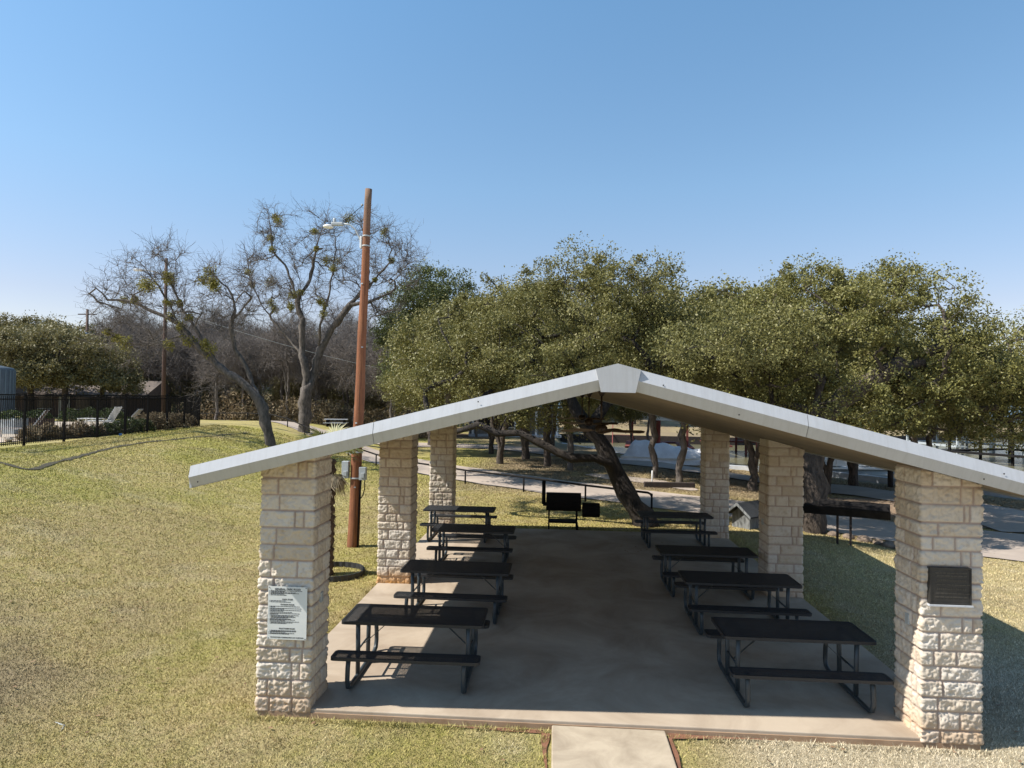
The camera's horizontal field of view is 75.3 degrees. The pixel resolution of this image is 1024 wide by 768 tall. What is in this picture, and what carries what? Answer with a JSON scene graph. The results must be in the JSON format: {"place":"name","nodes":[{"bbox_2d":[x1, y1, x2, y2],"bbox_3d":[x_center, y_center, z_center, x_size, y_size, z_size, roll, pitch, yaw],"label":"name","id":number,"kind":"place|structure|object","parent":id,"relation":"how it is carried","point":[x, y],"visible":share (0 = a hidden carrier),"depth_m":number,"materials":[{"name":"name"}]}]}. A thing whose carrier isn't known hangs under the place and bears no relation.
{"place":"outdoors","nodes":[
{"label":"outdoors","id":0,"kind":"place"},
{"bbox_2d":[1,409,27,433],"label":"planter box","id":1,"kind":"object","parent":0,"point":[11,421],"visible":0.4,"depth_m":29.64,"materials":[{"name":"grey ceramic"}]},
{"bbox_2d":[201,416,488,437],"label":"woodland floor","id":2,"kind":"structure","parent":0,"point":[462,436],"depth_m":65.16,"materials":[{"name":"brown plant"}]},
{"bbox_2d":[236,318,274,410],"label":"bare tree","id":3,"kind":"object","parent":2,"relation":"on","point":[253,330],"visible":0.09,"depth_m":79.85,"materials":[{"name":"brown wood"}]},
{"bbox_2d":[248,313,309,420],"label":"bare tree","id":4,"kind":"object","parent":2,"relation":"on","point":[281,379],"visible":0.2,"depth_m":63.67,"materials":[{"name":"plant"}]},
{"bbox_2d":[175,391,427,438],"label":"undergrowth","id":5,"kind":"object","parent":2,"relation":"on","point":[329,411],"visible":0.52,"depth_m":61.83,"materials":[{"name":"plant"}]},
{"bbox_2d":[291,346,340,410],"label":"bare tree","id":6,"kind":"object","parent":2,"relation":"on","point":[319,391],"visible":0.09,"depth_m":65.27,"materials":[{"name":"brown wood"}]},
{"bbox_2d":[321,324,373,417],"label":"bare tree","id":7,"kind":"object","parent":2,"relation":"on","point":[341,338],"visible":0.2,"depth_m":68.49,"materials":[{"name":"plant"}]},
{"bbox_2d":[0,377,1023,767],"bbox_3d":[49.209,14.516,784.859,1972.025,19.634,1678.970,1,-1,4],"label":"ground","id":8,"kind":"structure","parent":0,"point":[670,427],"depth_m":11.36,"materials":[{"name":"plant"}]},
{"bbox_2d":[0,309,66,327],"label":"live oak","id":9,"kind":"object","parent":8,"relation":"on","point":[18,321],"visible":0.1,"depth_m":122.84,"materials":[{"name":"green plant"}]},
{"bbox_2d":[0,322,72,393],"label":"live oak","id":10,"kind":"object","parent":8,"relation":"on","point":[9,347],"visible":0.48,"depth_m":49.09,"materials":[{"name":"green plant"}]},
{"bbox_2d":[0,317,88,416],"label":"live oak","id":11,"kind":"object","parent":8,"relation":"on","point":[25,331],"visible":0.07,"depth_m":55.81,"materials":[{"name":"green plant"}]},
{"bbox_2d":[2,315,99,341],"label":"live oak","id":12,"kind":"object","parent":8,"relation":"on","point":[83,328],"visible":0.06,"depth_m":68.99,"materials":[{"name":"green plant"}]},
{"bbox_2d":[0,421,110,441],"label":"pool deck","id":13,"kind":"structure","parent":8,"relation":"on","point":[5,436],"depth_m":28.75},
{"bbox_2d":[0,366,15,417],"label":"storage tank","id":14,"kind":"object","parent":13,"relation":"on","point":[7,380],"visible":0.68,"depth_m":41.82,"materials":[{"name":"metal"}]},
{"bbox_2d":[2,320,138,410],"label":"live oak","id":15,"kind":"object","parent":8,"relation":"on","point":[95,373],"visible":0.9,"depth_m":51.05,"materials":[{"name":"green plant"}]},
{"bbox_2d":[15,381,173,418],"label":"lake house","id":16,"kind":"structure","parent":8,"relation":"on","point":[154,388],"depth_m":59.30,"materials":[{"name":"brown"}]},
{"bbox_2d":[16,393,175,417],"bbox_3d":[-43.947,1.522,49.593,34.859,2.077,1.022,1,-1,-15],"label":"pool fence","id":17,"kind":"object","parent":8,"relation":"on","point":[120,397],"visible":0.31,"depth_m":52.23,"materials":[{"name":"black metal"}]},
{"bbox_2d":[46,341,149,417],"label":"live oak","id":18,"kind":"object","parent":8,"relation":"on","point":[136,386],"visible":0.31,"depth_m":55.34,"materials":[{"name":"green plant"}]},
{"bbox_2d":[0,393,200,445],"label":"pool fence","id":19,"kind":"object","parent":8,"relation":"on","point":[140,415],"visible":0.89,"depth_m":28.24,"materials":[{"name":"black metal"}]},
{"bbox_2d":[85,302,150,336],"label":"bare tree","id":20,"kind":"object","parent":8,"relation":"on","point":[113,321],"visible":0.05,"depth_m":74.23,"materials":[{"name":"plant"}]},
{"bbox_2d":[93,314,148,375],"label":"bare tree","id":21,"kind":"object","parent":8,"relation":"on","point":[118,330],"visible":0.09,"depth_m":67.63,"materials":[{"name":"plant"}]},
{"bbox_2d":[0,432,246,469],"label":"turf crease","id":22,"kind":"object","parent":8,"relation":"on","point":[46,464],"visible":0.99,"depth_m":22.03,"materials":[{"name":"soil"}]},
{"bbox_2d":[107,338,173,389],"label":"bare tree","id":23,"kind":"object","parent":8,"relation":"on","point":[157,379],"visible":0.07,"depth_m":65.65,"materials":[{"name":"brown plant"}]},
{"bbox_2d":[120,301,162,332],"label":"bare tree","id":24,"kind":"object","parent":8,"relation":"on","point":[149,321],"visible":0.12,"depth_m":125.31,"materials":[{"name":"grey wood"}]},
{"bbox_2d":[114,317,182,380],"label":"bare tree","id":25,"kind":"object","parent":8,"relation":"on","point":[148,352],"visible":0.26,"depth_m":64.53,"materials":[{"name":"brown wood"}]},
{"bbox_2d":[133,258,167,411],"bbox_3d":[-23.498,-2.724,43.017,2.223,10.972,0.318,1,-1,-2],"label":"utility pole","id":26,"kind":"object","parent":8,"relation":"on","point":[163,388],"visible":0.52,"depth_m":42.97,"materials":[{"name":"brown wood"}]},
{"bbox_2d":[137,326,215,412],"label":"bare tree","id":27,"kind":"object","parent":8,"relation":"on","point":[176,353],"visible":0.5,"depth_m":63.30,"materials":[{"name":"plant"}]},
{"bbox_2d":[69,222,292,446],"bbox_3d":[-17.524,-2.842,35.010,12.975,12.847,7.793,1,-1,4],"label":"bare elm","id":28,"kind":"object","parent":8,"relation":"on","point":[213,284],"visible":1,"depth_m":34.80,"materials":[{"name":"grey plant"}]},
{"bbox_2d":[158,327,219,396],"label":"bare tree","id":29,"kind":"object","parent":8,"relation":"on","point":[187,365],"visible":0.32,"depth_m":63.50,"materials":[{"name":"brown wood"}]},
{"bbox_2d":[167,372,223,404],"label":"live oak","id":30,"kind":"object","parent":8,"relation":"on","point":[188,389],"visible":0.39,"depth_m":64.74,"materials":[{"name":"green plant"}]},
{"bbox_2d":[169,307,223,341],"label":"bare tree","id":31,"kind":"object","parent":8,"relation":"on","point":[200,324],"visible":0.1,"depth_m":104.61,"materials":[{"name":"plant"}]},
{"bbox_2d":[193,300,236,336],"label":"bare tree","id":32,"kind":"object","parent":8,"relation":"on","point":[221,321],"visible":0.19,"depth_m":120.69,"materials":[{"name":"grey wood"}]},
{"bbox_2d":[188,334,250,419],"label":"bare tree","id":33,"kind":"object","parent":8,"relation":"on","point":[216,377],"visible":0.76,"depth_m":57.70,"materials":[{"name":"plant"}]},
{"bbox_2d":[202,331,261,418],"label":"bare tree","id":34,"kind":"object","parent":8,"relation":"on","point":[226,388],"visible":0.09,"depth_m":65.20,"materials":[{"name":"brown wood"}]},
{"bbox_2d":[207,379,270,418],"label":"live oak","id":35,"kind":"object","parent":8,"relation":"on","point":[239,391],"visible":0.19,"depth_m":68.38,"materials":[{"name":"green plant"}]},
{"bbox_2d":[207,328,281,418],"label":"bare tree","id":36,"kind":"object","parent":8,"relation":"on","point":[249,345],"visible":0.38,"depth_m":62.67,"materials":[{"name":"brown wood"}]},
{"bbox_2d":[248,300,326,421],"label":"bare tree","id":37,"kind":"object","parent":8,"relation":"on","point":[264,352],"visible":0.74,"depth_m":59.79,"materials":[{"name":"plant"}]},
{"bbox_2d":[265,376,324,410],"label":"live oak","id":38,"kind":"object","parent":8,"relation":"on","point":[277,391],"visible":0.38,"depth_m":66.82,"materials":[{"name":"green plant"}]},
{"bbox_2d":[285,334,343,423],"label":"bare tree","id":39,"kind":"object","parent":8,"relation":"on","point":[308,354],"visible":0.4,"depth_m":61.13,"materials":[{"name":"brown wood"}]},
{"bbox_2d":[297,369,354,415],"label":"live oak","id":40,"kind":"object","parent":8,"relation":"on","point":[333,396],"visible":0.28,"depth_m":71.83,"materials":[{"name":"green plant"}]},
{"bbox_2d":[224,196,430,432],"bbox_3d":[-13.027,-4.950,46.083,15.442,17.492,10.479,1,-1,4],"label":"bare elm","id":41,"kind":"object","parent":8,"relation":"on","point":[305,416],"visible":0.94,"depth_m":45.85,"materials":[{"name":"grey plant"}]},
{"bbox_2d":[293,423,367,575],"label":"fan palm","id":42,"kind":"object","parent":8,"relation":"on","point":[338,482],"visible":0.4,"depth_m":13.93,"materials":[{"name":"green plant"}]},
{"bbox_2d":[312,296,356,338],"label":"bare tree","id":43,"kind":"object","parent":8,"relation":"on","point":[335,312],"visible":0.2,"depth_m":125.69,"materials":[{"name":"plant"}]},
{"bbox_2d":[312,319,356,404],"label":"bare tree","id":44,"kind":"object","parent":8,"relation":"on","point":[339,328],"visible":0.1,"depth_m":78.87,"materials":[{"name":"brown wood"}]},
{"bbox_2d":[328,561,364,581],"bbox_3d":[-3.787,3.970,14.014,1.328,0.135,1.261,1,-1,4],"label":"garden edging","id":45,"kind":"object","parent":8,"relation":"on","point":[361,573],"visible":0.49,"depth_m":13.84,"materials":[{"name":"black plastic"}]},
{"bbox_2d":[323,188,371,547],"bbox_3d":[-4.229,-0.338,16.734,1.263,9.229,0.342,1,-1,4],"label":"light pole","id":46,"kind":"object","parent":8,"relation":"on","point":[357,474],"visible":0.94,"depth_m":16.63,"materials":[{"name":"brown wood"}]},
{"bbox_2d":[321,332,379,421],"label":"bare tree","id":47,"kind":"object","parent":8,"relation":"on","point":[347,382],"visible":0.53,"depth_m":58.91,"materials":[{"name":"brown wood"}]},
{"bbox_2d":[341,314,378,351],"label":"bare tree","id":48,"kind":"object","parent":8,"relation":"on","point":[368,327],"visible":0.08,"depth_m":92.49,"materials":[{"name":"grey wood"}]},
{"bbox_2d":[349,383,402,412],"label":"live oak","id":49,"kind":"object","parent":8,"relation":"on","point":[374,402],"visible":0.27,"depth_m":68.10,"materials":[{"name":"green plant"}]},
{"bbox_2d":[365,330,396,417],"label":"bare tree","id":50,"kind":"object","parent":8,"relation":"on","point":[375,372],"visible":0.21,"depth_m":57.07,"materials":[{"name":"plant"}]},
{"bbox_2d":[372,352,465,415],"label":"live oak","id":51,"kind":"object","parent":8,"relation":"on","point":[398,400],"visible":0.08,"depth_m":43.56,"materials":[{"name":"green plant"}]},
{"bbox_2d":[200,413,652,508],"bbox_3d":[-11.626,3.378,41.216,1.786,2.485,49.331,2,-2,-42],"label":"pipe rail","id":52,"kind":"object","parent":8,"relation":"on","point":[595,486],"visible":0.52,"depth_m":27.54,"materials":[{"name":"black metal"}]},
{"bbox_2d":[366,256,491,444],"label":"live oak","id":53,"kind":"object","parent":8,"relation":"on","point":[418,297],"visible":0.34,"depth_m":50.53,"materials":[{"name":"green plant"}]},
{"bbox_2d":[372,289,523,408],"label":"live oak","id":54,"kind":"object","parent":8,"relation":"on","point":[405,349],"visible":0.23,"depth_m":30.09,"materials":[{"name":"green plant"}]},
{"bbox_2d":[451,402,497,453],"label":"live oak","id":55,"kind":"object","parent":8,"relation":"on","point":[491,442],"visible":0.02,"depth_m":45.18,"materials":[{"name":"brown plant"}]},
{"bbox_2d":[447,298,577,463],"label":"live oak","id":56,"kind":"object","parent":8,"relation":"on","point":[500,450],"depth_m":38.23,"materials":[{"name":"green plant"}]},
{"bbox_2d":[468,400,561,437],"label":"white cottage","id":57,"kind":"structure","parent":8,"relation":"on","point":[471,433],"depth_m":66.45,"materials":[{"name":"blue wood"}]},
{"bbox_2d":[9,478,1022,761],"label":"fallen leaves","id":58,"kind":"object","parent":8,"relation":"on","point":[559,528],"depth_m":19.23,"materials":[{"name":"plant"}]},
{"bbox_2d":[450,285,619,459],"bbox_3d":[1.412,-0.786,42.186,11.350,11.607,11.593,1,-1,-15],"label":"live oak","id":59,"kind":"object","parent":8,"relation":"on","point":[525,449],"visible":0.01,"depth_m":41.58,"materials":[{"name":"green plant"}]},
{"bbox_2d":[486,275,610,465],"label":"live oak","id":60,"kind":"object","parent":8,"relation":"on","point":[547,454],"visible":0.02,"depth_m":36.53,"materials":[{"name":"green plant"}]},
{"bbox_2d":[514,299,601,470],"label":"live oak","id":61,"kind":"object","parent":8,"relation":"on","point":[570,446],"visible":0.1,"depth_m":35.04,"materials":[{"name":"green plant"}]},
{"bbox_2d":[542,480,599,529],"bbox_3d":[1.702,3.524,19.278,1.675,1.400,0.660,1,-1,4],"label":"barrel smoker","id":62,"kind":"object","parent":8,"relation":"on","point":[557,501],"visible":0.93,"depth_m":19.08,"materials":[{"name":"black metal"}]},
{"bbox_2d":[291,528,920,740],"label":"concrete slab","id":63,"kind":"structure","parent":8,"relation":"on","point":[592,628],"depth_m":9.49,"materials":[{"name":"concrete"}]},
{"bbox_2d":[331,603,489,693],"bbox_3d":[-1.274,3.457,8.859,1.840,0.765,1.580,1,-1,3],"label":"picnic table","id":64,"kind":"object","parent":63,"relation":"on","point":[473,621],"visible":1,"depth_m":8.60,"materials":[{"name":"metal"}]},
{"bbox_2d":[394,559,513,623],"bbox_3d":[-0.946,3.521,11.412,1.840,0.765,1.580,1,-1,4],"label":"picnic table","id":65,"kind":"object","parent":63,"relation":"on","point":[447,569],"visible":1,"depth_m":11.20,"materials":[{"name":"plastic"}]},
{"bbox_2d":[420,505,496,542],"bbox_3d":[-1.369,3.652,17.472,1.840,0.765,1.580,1,-1,4],"label":"picnic table","id":66,"kind":"object","parent":63,"relation":"on","point":[473,509],"visible":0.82,"depth_m":17.43,"materials":[{"name":"metal"}]},
{"bbox_2d":[426,524,516,562],"bbox_3d":[-0.861,3.600,14.833,1.840,0.765,1.580,1,-1,4],"label":"picnic table","id":67,"kind":"object","parent":63,"relation":"on","point":[444,548],"visible":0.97,"depth_m":14.66,"materials":[{"name":"metal"}]},
{"bbox_2d":[188,364,1023,744],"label":"picnic pavilion","id":68,"kind":"structure","parent":63,"relation":"on","point":[938,654],"depth_m":7.69,"materials":[{"name":"stone"}]},
{"bbox_2d":[267,586,306,639],"bbox_3d":[-2.622,2.673,7.737,0.467,0.612,0.012,1,-1,4],"label":"rules sign","id":69,"kind":"object","parent":68,"relation":"attached to","point":[287,613],"visible":1,"depth_m":7.74,"materials":[{"name":"metal"}]},
{"bbox_2d":[559,393,617,425],"bbox_3d":[1.536,0.495,13.242,1.204,0.676,1.150,1,-1,4],"label":"ceiling fan","id":70,"kind":"object","parent":68,"relation":"hanging from","point":[588,422],"visible":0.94,"depth_m":13.16,"materials":[{"name":"metal"}]},
{"bbox_2d":[561,391,644,433],"bbox_3d":[1.301,0.397,9.566,1.202,0.656,1.164,1,-1,4],"label":"ceiling fan","id":71,"kind":"object","parent":68,"relation":"hanging from","point":[601,429],"visible":0.94,"depth_m":9.53,"materials":[{"name":"metal"}]},
{"bbox_2d":[927,566,973,607],"bbox_3d":[4.802,2.225,7.281,0.462,0.420,0.070,1,-1,4],"label":"memorial plaque","id":72,"kind":"object","parent":68,"relation":"attached to","point":[949,586],"visible":1,"depth_m":7.26,"materials":[{"name":"grey metal"}]},
{"bbox_2d":[257,710,980,749],"bbox_3d":[1.066,3.971,7.524,8.130,0.170,0.012,1,-1,4],"label":"slab edge","id":73,"kind":"object","parent":63,"relation":"attached to","point":[857,741],"visible":0.43,"depth_m":7.50,"materials":[{"name":"concrete"}]},
{"bbox_2d":[634,511,717,547],"bbox_3d":[4.165,3.730,17.056,1.840,0.765,1.580,1,-1,3],"label":"picnic table","id":74,"kind":"object","parent":63,"relation":"on","point":[645,516],"visible":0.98,"depth_m":16.88,"materials":[{"name":"metal"}]},
{"bbox_2d":[652,545,762,599],"bbox_3d":[3.765,3.630,12.955,1.840,0.765,1.580,1,-1,4],"label":"picnic table","id":75,"kind":"object","parent":63,"relation":"on","point":[678,553],"visible":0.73,"depth_m":12.98,"materials":[{"name":"metal"}]},
{"bbox_2d":[674,570,811,634],"bbox_3d":[3.724,3.584,10.954,1.840,0.765,1.580,1,-1,4],"label":"picnic table","id":76,"kind":"object","parent":63,"relation":"on","point":[744,581],"visible":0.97,"depth_m":10.74,"materials":[{"name":"metal"}]},
{"bbox_2d":[704,617,893,712],"bbox_3d":[3.564,3.526,8.520,1.840,0.765,1.580,1,-1,4],"label":"picnic table","id":77,"kind":"object","parent":63,"relation":"on","point":[752,630],"visible":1,"depth_m":8.28,"materials":[{"name":"metal"}]},
{"bbox_2d":[551,725,676,767],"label":"footpath","id":78,"kind":"structure","parent":8,"relation":"on","point":[583,747],"depth_m":7.04,"materials":[{"name":"concrete"}]},
{"bbox_2d":[396,231,839,527],"bbox_3d":[2.911,-0.328,22.058,14.376,9.784,8.768,0,-1,28],"label":"live oak","id":79,"kind":"object","parent":8,"relation":"on","point":[733,339],"visible":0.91,"depth_m":20.68,"materials":[{"name":"green plant"}]},
{"bbox_2d":[596,404,662,442],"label":"live oak","id":80,"kind":"object","parent":8,"relation":"on","point":[627,416],"visible":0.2,"depth_m":46.42,"materials":[{"name":"green plant"}]},
{"bbox_2d":[578,303,694,478],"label":"live oak","id":81,"kind":"object","parent":8,"relation":"on","point":[652,443],"visible":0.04,"depth_m":32.59,"materials":[{"name":"green plant"}]},
{"bbox_2d":[586,473,697,489],"bbox_3d":[6.135,4.544,31.208,1.888,0.038,6.947,2,-2,-39],"label":"gravel patch","id":82,"kind":"object","parent":8,"relation":"on","point":[633,479],"visible":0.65,"depth_m":31.59,"materials":[{"name":"gravel"}]},
{"bbox_2d":[644,482,694,487],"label":"timber kerb","id":83,"kind":"structure","parent":8,"relation":"on","point":[671,484],"depth_m":28.88,"materials":[{"name":"wood"}]},
{"bbox_2d":[618,273,777,481],"bbox_3d":[8.302,-0.210,30.716,8.726,10.062,8.372,0,-2,33],"label":"live oak","id":84,"kind":"object","parent":8,"relation":"on","point":[681,457],"visible":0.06,"depth_m":30.18,"materials":[{"name":"green plant"}]},
{"bbox_2d":[628,275,784,397],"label":"live oak","id":85,"kind":"object","parent":8,"relation":"on","point":[703,295],"visible":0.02,"depth_m":30.06,"materials":[{"name":"green plant"}]},
{"bbox_2d":[668,733,771,739],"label":"bare soil","id":86,"kind":"structure","parent":8,"relation":"on","point":[682,736],"depth_m":7.40,"materials":[{"name":"soil"}]},
{"bbox_2d":[729,500,759,529],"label":"dog house","id":87,"kind":"structure","parent":8,"relation":"on","point":[745,515],"depth_m":19.86,"materials":[{"name":"grey wood"}]},
{"bbox_2d":[666,277,844,490],"bbox_3d":[10.350,-0.085,30.605,9.475,10.166,10.088,2,-2,-32],"label":"live oak","id":88,"kind":"object","parent":8,"relation":"on","point":[753,459],"visible":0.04,"depth_m":29.35,"materials":[{"name":"green plant"}]},
{"bbox_2d":[676,279,870,442],"bbox_3d":[12.251,-0.009,31.931,10.329,10.341,10.112,1,-1,12],"label":"live oak","id":89,"kind":"object","parent":8,"relation":"on","point":[818,312],"visible":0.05,"depth_m":28.72,"materials":[{"name":"green plant"}]},
{"bbox_2d":[560,433,1016,444],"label":"bank wall","id":90,"kind":"structure","parent":8,"relation":"on","point":[620,438],"depth_m":67.67,"materials":[{"name":"stone"}]},
{"bbox_2d":[563,443,1023,499],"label":"seawall","id":91,"kind":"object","parent":8,"relation":"on","point":[870,478],"visible":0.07,"depth_m":35.92,"materials":[{"name":"concrete"}]},
{"bbox_2d":[768,308,920,493],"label":"live oak","id":92,"kind":"object","parent":8,"relation":"on","point":[828,468],"visible":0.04,"depth_m":28.75,"materials":[{"name":"green plant"}]},
{"bbox_2d":[669,248,1023,533],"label":"live oak","id":93,"kind":"object","parent":8,"relation":"on","point":[970,351],"visible":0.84,"depth_m":19.96,"materials":[{"name":"green plant"}]},
{"bbox_2d":[803,499,890,545],"bbox_3d":[8.749,3.769,18.125,2.750,1.190,0.573,0,-1,28],"label":"trough grill","id":94,"kind":"object","parent":8,"relation":"on","point":[849,509],"visible":0.87,"depth_m":17.82,"materials":[{"name":"black metal"}]},
{"bbox_2d":[762,303,968,485],"bbox_3d":[17.498,0.454,32.883,10.318,9.708,10.539,0,-2,42],"label":"live oak","id":95,"kind":"object","parent":8,"relation":"on","point":[853,474],"visible":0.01,"depth_m":32.80,"materials":[{"name":"green plant"}]},
{"bbox_2d":[0,0,1023,355],"label":"sky","id":96,"kind":"structure","parent":0,"point":[734,137],"materials":[{"name":"blue"}]},
{"bbox_2d":[234,420,1023,560],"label":"road","id":97,"kind":"structure","parent":0,"point":[1005,545],"depth_m":25.16,"materials":[{"name":"asphalt"}]},
{"bbox_2d":[332,430,1023,531],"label":"gravel track","id":98,"kind":"structure","parent":0,"point":[1002,519],"depth_m":30.20,"materials":[{"name":"gravel"}]},
{"bbox_2d":[561,439,1023,470],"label":"water","id":99,"kind":"structure","parent":0,"point":[739,457],"depth_m":57.20,"materials":[{"name":"blue liquid"}]},
{"bbox_2d":[625,414,694,448],"bbox_3d":[11.480,3.929,52.182,5.400,5.200,7.550,1,-1,11],"label":"boathouse","id":100,"kind":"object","parent":99,"relation":"in","point":[658,428],"visible":0.21,"depth_m":49.02,"materials":[{"name":"white paint"}]},
{"bbox_2d":[620,440,700,465],"bbox_3d":[9.825,4.444,41.511,5.800,1.771,2.400,0,-1,28],"label":"covered boat","id":101,"kind":"object","parent":99,"relation":"on","point":[639,450],"visible":0.62,"depth_m":41.12,"materials":[{"name":"white paint"}]},
{"bbox_2d":[824,457,893,477],"bbox_3d":[20.873,4.293,39.520,5.976,2.579,2.400,1,-1,-2],"label":"pontoon boat","id":102,"kind":"object","parent":99,"relation":"on","point":[839,465],"visible":0.11,"depth_m":38.37,"materials":[{"name":"white metal"}]},
{"bbox_2d":[906,425,1023,455],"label":"boathouse","id":103,"kind":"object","parent":99,"relation":"in","point":[937,444],"visible":0.17,"depth_m":62.00,"materials":[{"name":"white"}]},
{"bbox_2d":[942,394,1023,465],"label":"boathouse","id":104,"kind":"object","parent":99,"relation":"in","point":[980,454],"visible":0.2,"depth_m":50.92,"materials":[{"name":"black metal"}]},
{"bbox_2d":[827,498,1023,527],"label":"bare ground","id":105,"kind":"structure","parent":0,"point":[893,513],"depth_m":27.76,"materials":[{"name":"brown soil"}]},
{"bbox_2d":[835,329,1009,442],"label":"live oak","id":106,"kind":"object","parent":105,"relation":"on","point":[914,439],"visible":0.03,"depth_m":25.75,"materials":[{"name":"green plant"}]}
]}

